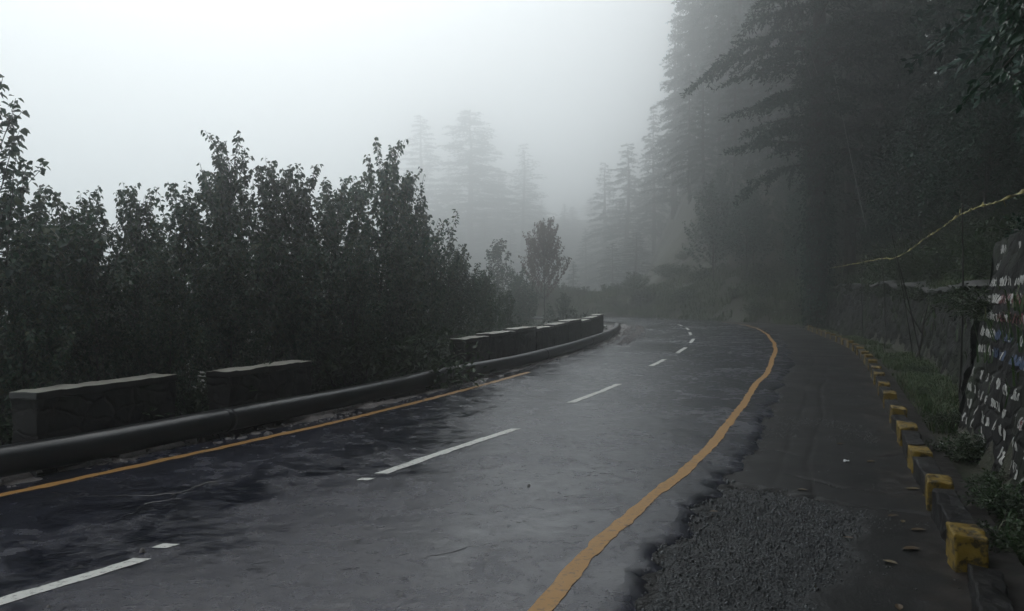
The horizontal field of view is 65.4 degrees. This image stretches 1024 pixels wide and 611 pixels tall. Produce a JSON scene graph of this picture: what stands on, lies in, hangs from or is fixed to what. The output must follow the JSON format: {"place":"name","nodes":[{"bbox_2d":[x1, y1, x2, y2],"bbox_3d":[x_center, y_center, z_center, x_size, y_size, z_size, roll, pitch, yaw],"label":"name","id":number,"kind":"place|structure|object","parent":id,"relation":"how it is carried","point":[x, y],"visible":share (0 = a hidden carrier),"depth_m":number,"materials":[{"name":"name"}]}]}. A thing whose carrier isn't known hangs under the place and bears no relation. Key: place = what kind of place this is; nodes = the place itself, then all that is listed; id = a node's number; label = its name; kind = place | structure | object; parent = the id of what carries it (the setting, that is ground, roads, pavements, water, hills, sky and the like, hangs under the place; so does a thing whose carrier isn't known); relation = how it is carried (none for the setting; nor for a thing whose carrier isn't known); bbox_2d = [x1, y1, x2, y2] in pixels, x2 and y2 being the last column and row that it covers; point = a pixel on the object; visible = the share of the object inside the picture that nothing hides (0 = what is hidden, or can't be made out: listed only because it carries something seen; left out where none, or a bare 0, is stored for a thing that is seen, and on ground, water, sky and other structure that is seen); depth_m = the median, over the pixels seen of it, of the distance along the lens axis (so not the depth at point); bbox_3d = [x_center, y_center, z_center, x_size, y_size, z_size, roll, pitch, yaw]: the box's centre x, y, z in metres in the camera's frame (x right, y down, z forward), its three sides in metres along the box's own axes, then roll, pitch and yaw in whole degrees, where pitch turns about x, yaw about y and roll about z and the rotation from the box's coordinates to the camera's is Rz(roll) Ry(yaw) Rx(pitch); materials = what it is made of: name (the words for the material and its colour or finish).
{"place":"outdoors","nodes":[
{"label":"outdoors","id":0,"kind":"place"},
{"bbox_2d":[0,314,794,610],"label":"road","id":1,"kind":"structure","parent":0,"point":[619,459],"depth_m":6.68,"materials":[{"name":"asphalt"}]},
{"bbox_2d":[0,322,619,477],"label":"water pipe","id":2,"kind":"object","parent":1,"relation":"on","point":[31,456],"visible":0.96,"depth_m":9.56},
{"bbox_2d":[0,324,628,485],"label":"gutter","id":3,"kind":"object","parent":1,"relation":"on","point":[20,478],"visible":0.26,"depth_m":10.91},
{"bbox_2d":[0,325,645,487],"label":"debris","id":4,"kind":"object","parent":3,"relation":"on","point":[621,342],"visible":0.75,"depth_m":13.10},
{"bbox_2d":[0,0,959,290],"label":"sky","id":5,"kind":"structure","parent":0,"point":[113,93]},
{"bbox_2d":[2,83,1023,535],"bbox_3d":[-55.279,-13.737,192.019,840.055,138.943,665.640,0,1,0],"label":"ground","id":6,"kind":"structure","parent":0,"point":[670,241],"depth_m":67.73,"materials":[{"name":"soil"}]},
{"bbox_2d":[0,182,66,394],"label":"broadleaf tree","id":7,"kind":"object","parent":6,"relation":"on","point":[3,213],"visible":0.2,"depth_m":8.95,"materials":[{"name":"green plant"}]},
{"bbox_2d":[0,224,98,422],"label":"broadleaf tree","id":8,"kind":"object","parent":6,"relation":"on","point":[19,327],"visible":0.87,"depth_m":8.52,"materials":[{"name":"green plant"}]},
{"bbox_2d":[2,189,157,388],"bbox_3d":[-5.857,0.383,10.401,1.763,3.872,2.116,0,1,28],"label":"broadleaf tree","id":9,"kind":"object","parent":6,"relation":"on","point":[61,222],"visible":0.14,"depth_m":10.37,"materials":[{"name":"green plant"}]},
{"bbox_2d":[0,74,161,439],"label":"broadleaf tree","id":10,"kind":"object","parent":6,"relation":"on","point":[48,231],"visible":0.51,"depth_m":9.13,"materials":[{"name":"green plant"}]},
{"bbox_2d":[0,361,177,473],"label":"undergrowth shrub","id":11,"kind":"object","parent":6,"relation":"on","point":[6,434],"visible":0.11,"depth_m":8.55,"materials":[{"name":"green plant"}]},
{"bbox_2d":[9,373,176,475],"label":"parapet block","id":12,"kind":"structure","parent":6,"relation":"on","point":[59,410],"depth_m":8.32,"materials":[{"name":"concrete"}]},
{"bbox_2d":[42,211,152,383],"bbox_3d":[-5.005,0.294,9.572,1.136,2.838,1.113,-1,1,-44],"label":"broadleaf tree","id":13,"kind":"object","parent":6,"relation":"on","point":[89,266],"visible":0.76,"depth_m":9.50,"materials":[{"name":"green plant"}]},
{"bbox_2d":[74,182,193,378],"bbox_3d":[-5.253,0.152,10.988,1.584,3.762,2.037,0,1,-26],"label":"broadleaf tree","id":14,"kind":"object","parent":6,"relation":"on","point":[133,228],"visible":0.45,"depth_m":10.86,"materials":[{"name":"green plant"}]},
{"bbox_2d":[120,242,218,410],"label":"broadleaf tree","id":15,"kind":"object","parent":6,"relation":"on","point":[166,335],"visible":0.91,"depth_m":10.16,"materials":[{"name":"green plant"}]},
{"bbox_2d":[104,179,257,406],"bbox_3d":[-4.997,0.105,11.912,2.200,4.026,1.834,-1,1,-38],"label":"broadleaf tree","id":16,"kind":"object","parent":6,"relation":"on","point":[188,228],"visible":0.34,"depth_m":11.81,"materials":[{"name":"green plant"}]},
{"bbox_2d":[155,357,272,441],"bbox_3d":[-4.106,1.351,10.567,2.584,1.244,2.511,0,1,-19],"label":"undergrowth shrub","id":17,"kind":"object","parent":6,"relation":"on","point":[191,400],"visible":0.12,"depth_m":10.68,"materials":[{"name":"green plant"}]},
{"bbox_2d":[174,171,258,392],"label":"broadleaf tree","id":18,"kind":"object","parent":6,"relation":"on","point":[214,359],"visible":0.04,"depth_m":13.38,"materials":[{"name":"green plant"}]},
{"bbox_2d":[182,232,280,377],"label":"broadleaf tree","id":19,"kind":"object","parent":6,"relation":"on","point":[227,272],"visible":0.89,"depth_m":11.28,"materials":[{"name":"green plant"}]},
{"bbox_2d":[164,130,333,366],"bbox_3d":[-4.205,-0.447,12.661,2.327,4.634,2.025,-1,1,-44],"label":"broadleaf tree","id":20,"kind":"object","parent":6,"relation":"on","point":[227,184],"visible":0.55,"depth_m":12.49,"materials":[{"name":"green plant"}]},
{"bbox_2d":[206,360,311,436],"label":"parapet block","id":21,"kind":"structure","parent":6,"relation":"on","point":[228,387],"depth_m":10.44,"materials":[{"name":"concrete"}]},
{"bbox_2d":[205,157,339,363],"bbox_3d":[-4.208,-0.222,13.778,2.197,4.697,2.826,0,1,-24],"label":"broadleaf tree","id":22,"kind":"object","parent":6,"relation":"on","point":[275,187],"visible":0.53,"depth_m":13.56,"materials":[{"name":"green plant"}]},
{"bbox_2d":[226,164,363,378],"bbox_3d":[-4.009,-0.196,14.508,2.599,4.757,2.166,0,1,-28],"label":"broadleaf tree","id":23,"kind":"object","parent":6,"relation":"on","point":[308,214],"visible":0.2,"depth_m":14.37,"materials":[{"name":"green plant"}]},
{"bbox_2d":[272,239,336,392],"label":"broadleaf tree","id":24,"kind":"object","parent":6,"relation":"on","point":[311,288],"visible":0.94,"depth_m":12.93,"materials":[{"name":"green plant"}]},
{"bbox_2d":[300,177,385,360],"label":"broadleaf tree","id":25,"kind":"object","parent":6,"relation":"on","point":[334,226],"visible":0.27,"depth_m":15.85,"materials":[{"name":"green plant"}]},
{"bbox_2d":[275,325,415,392],"bbox_3d":[-3.212,1.135,14.557,2.980,1.646,2.902,1,1,42],"label":"undergrowth shrub","id":26,"kind":"object","parent":6,"relation":"on","point":[334,379],"visible":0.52,"depth_m":13.93,"materials":[{"name":"green plant"}]},
{"bbox_2d":[313,239,394,383],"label":"broadleaf tree","id":27,"kind":"object","parent":6,"relation":"on","point":[349,292],"visible":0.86,"depth_m":14.05,"materials":[{"name":"green plant"}]},
{"bbox_2d":[325,175,406,347],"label":"broadleaf tree","id":28,"kind":"object","parent":6,"relation":"on","point":[354,198],"visible":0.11,"depth_m":16.88,"materials":[{"name":"green plant"}]},
{"bbox_2d":[309,137,438,348],"bbox_3d":[-2.914,-0.779,16.488,2.385,5.457,2.741,0,1,32],"label":"broadleaf tree","id":29,"kind":"object","parent":6,"relation":"on","point":[387,203],"visible":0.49,"depth_m":16.52,"materials":[{"name":"green plant"}]},
{"bbox_2d":[356,234,443,354],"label":"broadleaf tree","id":30,"kind":"object","parent":6,"relation":"on","point":[398,279],"visible":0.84,"depth_m":15.47,"materials":[{"name":"green plant"}]},
{"bbox_2d":[321,310,492,387],"bbox_3d":[-2.381,0.990,15.675,3.486,1.907,3.757,0,1,-30],"label":"undergrowth shrub","id":31,"kind":"object","parent":6,"relation":"on","point":[434,367],"visible":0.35,"depth_m":15.11,"materials":[{"name":"green plant"}]},
{"bbox_2d":[361,167,460,357],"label":"broadleaf tree","id":32,"kind":"object","parent":6,"relation":"on","point":[418,224],"visible":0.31,"depth_m":17.91,"materials":[{"name":"green plant"}]},
{"bbox_2d":[366,201,467,365],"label":"broadleaf tree","id":33,"kind":"object","parent":6,"relation":"on","point":[441,240],"visible":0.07,"depth_m":20.72,"materials":[{"name":"green plant"}]},
{"bbox_2d":[382,115,465,256],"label":"fogged pine","id":34,"kind":"object","parent":6,"relation":"on","point":[436,206],"visible":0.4,"depth_m":261.43,"materials":[{"name":"green plant"}]},
{"bbox_2d":[409,244,459,362],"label":"broadleaf tree","id":35,"kind":"object","parent":6,"relation":"on","point":[449,324],"visible":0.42,"depth_m":18.44,"materials":[{"name":"green plant"}]},
{"bbox_2d":[435,265,469,362],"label":"broadleaf tree","id":36,"kind":"object","parent":6,"relation":"on","point":[452,308],"visible":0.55,"depth_m":19.15,"materials":[{"name":"green plant"}]},
{"bbox_2d":[437,241,500,350],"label":"broadleaf tree","id":37,"kind":"object","parent":6,"relation":"on","point":[468,291],"visible":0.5,"depth_m":21.44,"materials":[{"name":"green plant"}]},
{"bbox_2d":[449,335,488,364],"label":"parapet block","id":38,"kind":"structure","parent":6,"relation":"on","point":[483,343],"depth_m":17.53,"materials":[{"name":"concrete"}]},
{"bbox_2d":[418,110,533,268],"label":"fogged pine","id":39,"kind":"object","parent":6,"relation":"on","point":[470,215],"visible":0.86,"depth_m":255.61,"materials":[{"name":"green plant"}]},
{"bbox_2d":[459,267,508,335],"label":"broadleaf tree","id":40,"kind":"object","parent":6,"relation":"on","point":[486,283],"visible":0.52,"depth_m":23.37,"materials":[{"name":"green plant"}]},
{"bbox_2d":[468,211,504,278],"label":"fogged pine","id":41,"kind":"object","parent":6,"relation":"on","point":[484,248],"visible":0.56,"depth_m":240.81,"materials":[{"name":"green plant"}]},
{"bbox_2d":[475,331,515,359],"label":"parapet block","id":42,"kind":"structure","parent":6,"relation":"on","point":[501,344],"depth_m":19.13,"materials":[{"name":"concrete"}]},
{"bbox_2d":[478,238,522,326],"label":"broadleaf tree","id":43,"kind":"object","parent":6,"relation":"on","point":[496,249],"visible":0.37,"depth_m":49.82,"materials":[{"name":"green plant"}]},
{"bbox_2d":[503,326,536,354],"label":"parapet block","id":44,"kind":"structure","parent":6,"relation":"on","point":[525,336],"depth_m":20.78,"materials":[{"name":"concrete"}]},
{"bbox_2d":[493,266,554,330],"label":"broadleaf tree","id":45,"kind":"object","parent":6,"relation":"on","point":[532,300],"visible":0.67,"depth_m":47.78,"materials":[{"name":"green plant"}]},
{"bbox_2d":[492,143,558,270],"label":"fogged pine","id":46,"kind":"object","parent":6,"relation":"on","point":[523,224],"visible":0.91,"depth_m":251.02,"materials":[{"name":"grey plant"}]},
{"bbox_2d":[536,326,553,349],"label":"parapet block","id":47,"kind":"structure","parent":6,"relation":"on","point":[544,337],"depth_m":22.58,"materials":[{"name":"concrete"}]},
{"bbox_2d":[518,217,571,323],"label":"tree","id":48,"kind":"object","parent":6,"relation":"on","point":[544,242],"visible":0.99,"depth_m":52.64,"materials":[{"name":"green plant"}]},
{"bbox_2d":[554,204,577,260],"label":"fogged pine","id":49,"kind":"object","parent":6,"relation":"on","point":[563,239],"visible":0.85,"depth_m":261.78,"materials":[{"name":"green plant"}]},
{"bbox_2d":[564,228,601,290],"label":"fogged pine","id":50,"kind":"object","parent":6,"relation":"on","point":[586,273],"visible":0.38,"depth_m":198.82,"materials":[{"name":"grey plant"}]},
{"bbox_2d":[563,163,634,290],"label":"fogged pine","id":51,"kind":"object","parent":6,"relation":"on","point":[605,224],"visible":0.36,"depth_m":209.21,"materials":[{"name":"grey plant"}]},
{"bbox_2d":[597,243,626,291],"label":"fogged pine","id":52,"kind":"object","parent":6,"relation":"on","point":[608,278],"visible":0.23,"depth_m":147.05,"materials":[{"name":"grey plant"}]},
{"bbox_2d":[577,143,660,290],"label":"fogged pine","id":53,"kind":"object","parent":6,"relation":"on","point":[631,193],"visible":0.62,"depth_m":177.83,"materials":[{"name":"green plant"}]},
{"bbox_2d":[606,232,653,287],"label":"fogged pine","id":54,"kind":"object","parent":6,"relation":"on","point":[634,262],"visible":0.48,"depth_m":134.14,"materials":[{"name":"green plant"}]},
{"bbox_2d":[622,107,670,254],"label":"hillside pine","id":55,"kind":"object","parent":6,"relation":"on","point":[655,231],"visible":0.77,"depth_m":167.36,"materials":[{"name":"green plant"}]},
{"bbox_2d":[637,13,690,219],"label":"hillside pine","id":56,"kind":"object","parent":6,"relation":"on","point":[673,203],"visible":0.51,"depth_m":141.41,"materials":[{"name":"green plant"}]},
{"bbox_2d":[649,0,722,172],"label":"hillside pine","id":57,"kind":"object","parent":6,"relation":"on","point":[673,137],"visible":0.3,"depth_m":124.68,"materials":[{"name":"green plant"}]},
{"bbox_2d":[663,63,708,204],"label":"hillside pine","id":58,"kind":"object","parent":6,"relation":"on","point":[686,138],"visible":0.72,"depth_m":101.60,"materials":[{"name":"green plant"}]},
{"bbox_2d":[681,65,725,206],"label":"hillside pine","id":59,"kind":"object","parent":6,"relation":"on","point":[702,142],"visible":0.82,"depth_m":87.70,"materials":[{"name":"green plant"}]},
{"bbox_2d":[667,0,743,147],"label":"hillside pine","id":60,"kind":"object","parent":6,"relation":"on","point":[695,42],"visible":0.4,"depth_m":117.46,"materials":[{"name":"green plant"}]},
{"bbox_2d":[682,179,746,281],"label":"understorey tree","id":61,"kind":"object","parent":6,"relation":"on","point":[705,229],"visible":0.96,"depth_m":62.51,"materials":[{"name":"green plant"}]},
{"bbox_2d":[692,19,743,168],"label":"hillside pine","id":62,"kind":"object","parent":6,"relation":"on","point":[720,123],"visible":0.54,"depth_m":95.67,"materials":[{"name":"green plant"}]},
{"bbox_2d":[696,165,744,234],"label":"understorey tree","id":63,"kind":"object","parent":6,"relation":"on","point":[721,180],"visible":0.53,"depth_m":70.98,"materials":[{"name":"green plant"}]},
{"bbox_2d":[690,0,771,136],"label":"hillside pine","id":64,"kind":"object","parent":6,"relation":"on","point":[738,10],"visible":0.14,"depth_m":107.65,"materials":[{"name":"green plant"}]},
{"bbox_2d":[705,0,757,158],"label":"hillside pine","id":65,"kind":"object","parent":6,"relation":"on","point":[727,15],"visible":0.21,"depth_m":99.42,"materials":[{"name":"green plant"}]},
{"bbox_2d":[707,15,756,189],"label":"hillside pine","id":66,"kind":"object","parent":6,"relation":"on","point":[736,130],"visible":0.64,"depth_m":83.68,"materials":[{"name":"green plant"}]},
{"bbox_2d":[724,9,774,169],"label":"hillside pine","id":67,"kind":"object","parent":6,"relation":"on","point":[751,94],"visible":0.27,"depth_m":89.50,"materials":[{"name":"green plant"}]},
{"bbox_2d":[722,186,783,265],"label":"understorey tree","id":68,"kind":"object","parent":6,"relation":"on","point":[767,212],"visible":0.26,"depth_m":62.12,"materials":[{"name":"green plant"}]},
{"bbox_2d":[722,0,806,139],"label":"hillside pine","id":69,"kind":"object","parent":6,"relation":"on","point":[743,84],"visible":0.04,"depth_m":83.82,"materials":[{"name":"green plant"}]},
{"bbox_2d":[734,11,800,189],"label":"hillside pine","id":70,"kind":"object","parent":6,"relation":"on","point":[757,97],"visible":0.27,"depth_m":79.90,"materials":[{"name":"green plant"}]},
{"bbox_2d":[740,0,836,191],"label":"hillside pine","id":71,"kind":"object","parent":6,"relation":"on","point":[766,163],"visible":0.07,"depth_m":70.52,"materials":[{"name":"green plant"}]},
{"bbox_2d":[679,0,971,328],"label":"pine","id":72,"kind":"object","parent":6,"relation":"on","point":[818,118],"visible":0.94,"depth_m":40.92,"materials":[{"name":"green plant"}]},
{"bbox_2d":[763,0,930,249],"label":"hillside pine","id":73,"kind":"object","parent":6,"relation":"on","point":[902,84],"visible":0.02,"depth_m":55.02,"materials":[{"name":"green plant"}]},
{"bbox_2d":[780,0,923,278],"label":"hillside pine","id":74,"kind":"object","parent":6,"relation":"on","point":[848,190],"visible":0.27,"depth_m":48.06,"materials":[{"name":"green plant"}]},
{"bbox_2d":[852,195,910,267],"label":"understorey tree","id":75,"kind":"object","parent":6,"relation":"on","point":[874,234],"visible":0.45,"depth_m":41.81,"materials":[{"name":"green plant"}]},
{"bbox_2d":[832,0,944,249],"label":"hillside pine","id":76,"kind":"object","parent":6,"relation":"on","point":[905,100],"visible":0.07,"depth_m":50.81,"materials":[{"name":"green plant"}]},
{"bbox_2d":[857,244,933,281],"bbox_3d":[15.471,-1.472,31.733,3.734,2.050,3.629,1,1,40],"label":"hillside shrub","id":77,"kind":"object","parent":6,"relation":"on","point":[877,270],"visible":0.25,"depth_m":31.93,"materials":[{"name":"green plant"}]},
{"bbox_2d":[849,113,958,244],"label":"understorey tree","id":78,"kind":"object","parent":6,"relation":"on","point":[880,191],"visible":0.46,"depth_m":38.86,"materials":[{"name":"green plant"}]},
{"bbox_2d":[867,245,941,285],"bbox_3d":[14.740,-1.313,29.450,2.806,1.951,3.025,0,1,1],"label":"hillside shrub","id":79,"kind":"object","parent":6,"relation":"on","point":[903,271],"visible":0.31,"depth_m":29.05,"materials":[{"name":"green plant"}]},
{"bbox_2d":[823,279,989,425],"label":"retaining wall","id":80,"kind":"structure","parent":6,"relation":"on","point":[842,320],"depth_m":25.02,"materials":[{"name":"stone"}]},
{"bbox_2d":[792,318,1023,566],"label":"verge grass","id":81,"kind":"structure","parent":6,"relation":"on","point":[934,403],"depth_m":15.42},
{"bbox_2d":[868,92,953,251],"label":"understorey tree","id":82,"kind":"object","parent":6,"relation":"on","point":[912,112],"visible":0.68,"depth_m":34.25,"materials":[{"name":"green plant"}]},
{"bbox_2d":[884,234,961,287],"bbox_3d":[15.253,-1.398,27.729,3.607,2.125,3.712,0,1,11],"label":"hillside shrub","id":83,"kind":"object","parent":6,"relation":"on","point":[921,266],"visible":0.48,"depth_m":27.54,"materials":[{"name":"green plant"}]},
{"bbox_2d":[825,221,1023,408],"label":"bank grass","id":84,"kind":"structure","parent":6,"relation":"on","point":[959,281],"depth_m":9.41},
{"bbox_2d":[913,456,942,494],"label":"kerb block","id":85,"kind":"structure","parent":6,"relation":"on","point":[923,467],"depth_m":7.21,"materials":[{"name":"black paint"}]},
{"bbox_2d":[857,0,1017,218],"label":"hillside pine","id":86,"kind":"object","parent":6,"relation":"on","point":[915,85],"visible":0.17,"depth_m":45.26,"materials":[{"name":"green plant"}]},
{"bbox_2d":[925,473,953,510],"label":"kerb block","id":87,"kind":"structure","parent":6,"relation":"on","point":[932,481],"depth_m":6.36,"materials":[{"name":"yellow paint"}]},
{"bbox_2d":[880,0,1023,221],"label":"hillside pine","id":88,"kind":"object","parent":6,"relation":"on","point":[955,88],"visible":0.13,"depth_m":37.21,"materials":[{"name":"green plant"}]},
{"bbox_2d":[931,488,976,541],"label":"kerb block","id":89,"kind":"structure","parent":6,"relation":"on","point":[948,505],"depth_m":5.82,"materials":[{"name":"black paint"}]},
{"bbox_2d":[924,429,986,464],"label":"weed clump","id":90,"kind":"object","parent":6,"relation":"on","point":[970,453],"visible":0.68,"depth_m":8.78,"materials":[{"name":"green plant"}]},
{"bbox_2d":[892,45,1023,234],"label":"understorey tree","id":91,"kind":"object","parent":6,"relation":"on","point":[984,129],"visible":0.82,"depth_m":27.59,"materials":[{"name":"green plant"}]},
{"bbox_2d":[905,0,1014,103],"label":"hillside pine","id":92,"kind":"object","parent":6,"relation":"on","point":[932,8],"visible":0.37,"depth_m":29.80,"materials":[{"name":"green plant"}]},
{"bbox_2d":[900,0,1023,109],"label":"hillside pine","id":93,"kind":"object","parent":6,"relation":"on","point":[948,34],"visible":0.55,"depth_m":16.31,"materials":[{"name":"green plant"}]},
{"bbox_2d":[946,522,988,572],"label":"kerb block","id":94,"kind":"structure","parent":6,"relation":"on","point":[966,544],"depth_m":4.95,"materials":[{"name":"yellow paint"}]},
{"bbox_2d":[918,213,1021,263],"bbox_3d":[14.466,-1.905,24.416,3.745,1.921,3.647,0,1,24],"label":"hillside shrub","id":95,"kind":"object","parent":6,"relation":"on","point":[951,244],"visible":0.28,"depth_m":24.34,"materials":[{"name":"green plant"}]},
{"bbox_2d":[950,0,1023,115],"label":"overhanging tree","id":96,"kind":"object","parent":6,"relation":"on","point":[1016,13],"visible":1,"depth_m":6.66,"materials":[{"name":"green plant"}]},
{"bbox_2d":[958,468,1023,528],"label":"weed clump","id":97,"kind":"object","parent":6,"relation":"on","point":[997,502],"visible":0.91,"depth_m":6.52,"materials":[{"name":"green plant"}]},
{"bbox_2d":[967,563,1014,610],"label":"kerb block","id":98,"kind":"structure","parent":6,"relation":"on","point":[988,589],"depth_m":4.40,"materials":[{"name":"black paint"}]},
{"bbox_2d":[959,229,1023,503],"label":"leaning wall","id":99,"kind":"structure","parent":6,"relation":"on","point":[994,420],"depth_m":8.81,"materials":[{"name":"stone"}]},
{"bbox_2d":[930,285,992,322],"bbox_3d":[6.244,-0.011,10.270,1.245,0.516,1.212,0,1,-31],"label":"trailing shrub","id":100,"kind":"object","parent":99,"relation":"on","point":[979,312],"visible":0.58,"depth_m":10.22,"materials":[{"name":"green plant"}]},
{"bbox_2d":[973,516,1023,562],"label":"weed clump","id":101,"kind":"object","parent":6,"relation":"on","point":[1018,534],"visible":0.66,"depth_m":5.56,"materials":[{"name":"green plant"}]},
{"bbox_2d":[427,258,877,324],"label":"bushes","id":102,"kind":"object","parent":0,"point":[783,319],"depth_m":60.63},
{"bbox_2d":[635,332,985,610],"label":"gravel","id":103,"kind":"structure","parent":0,"point":[724,514],"depth_m":5.63,"materials":[{"name":"gravel"}]},
{"bbox_2d":[634,321,1023,610],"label":"shoulder","id":104,"kind":"object","parent":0,"point":[831,388],"visible":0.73,"depth_m":6.26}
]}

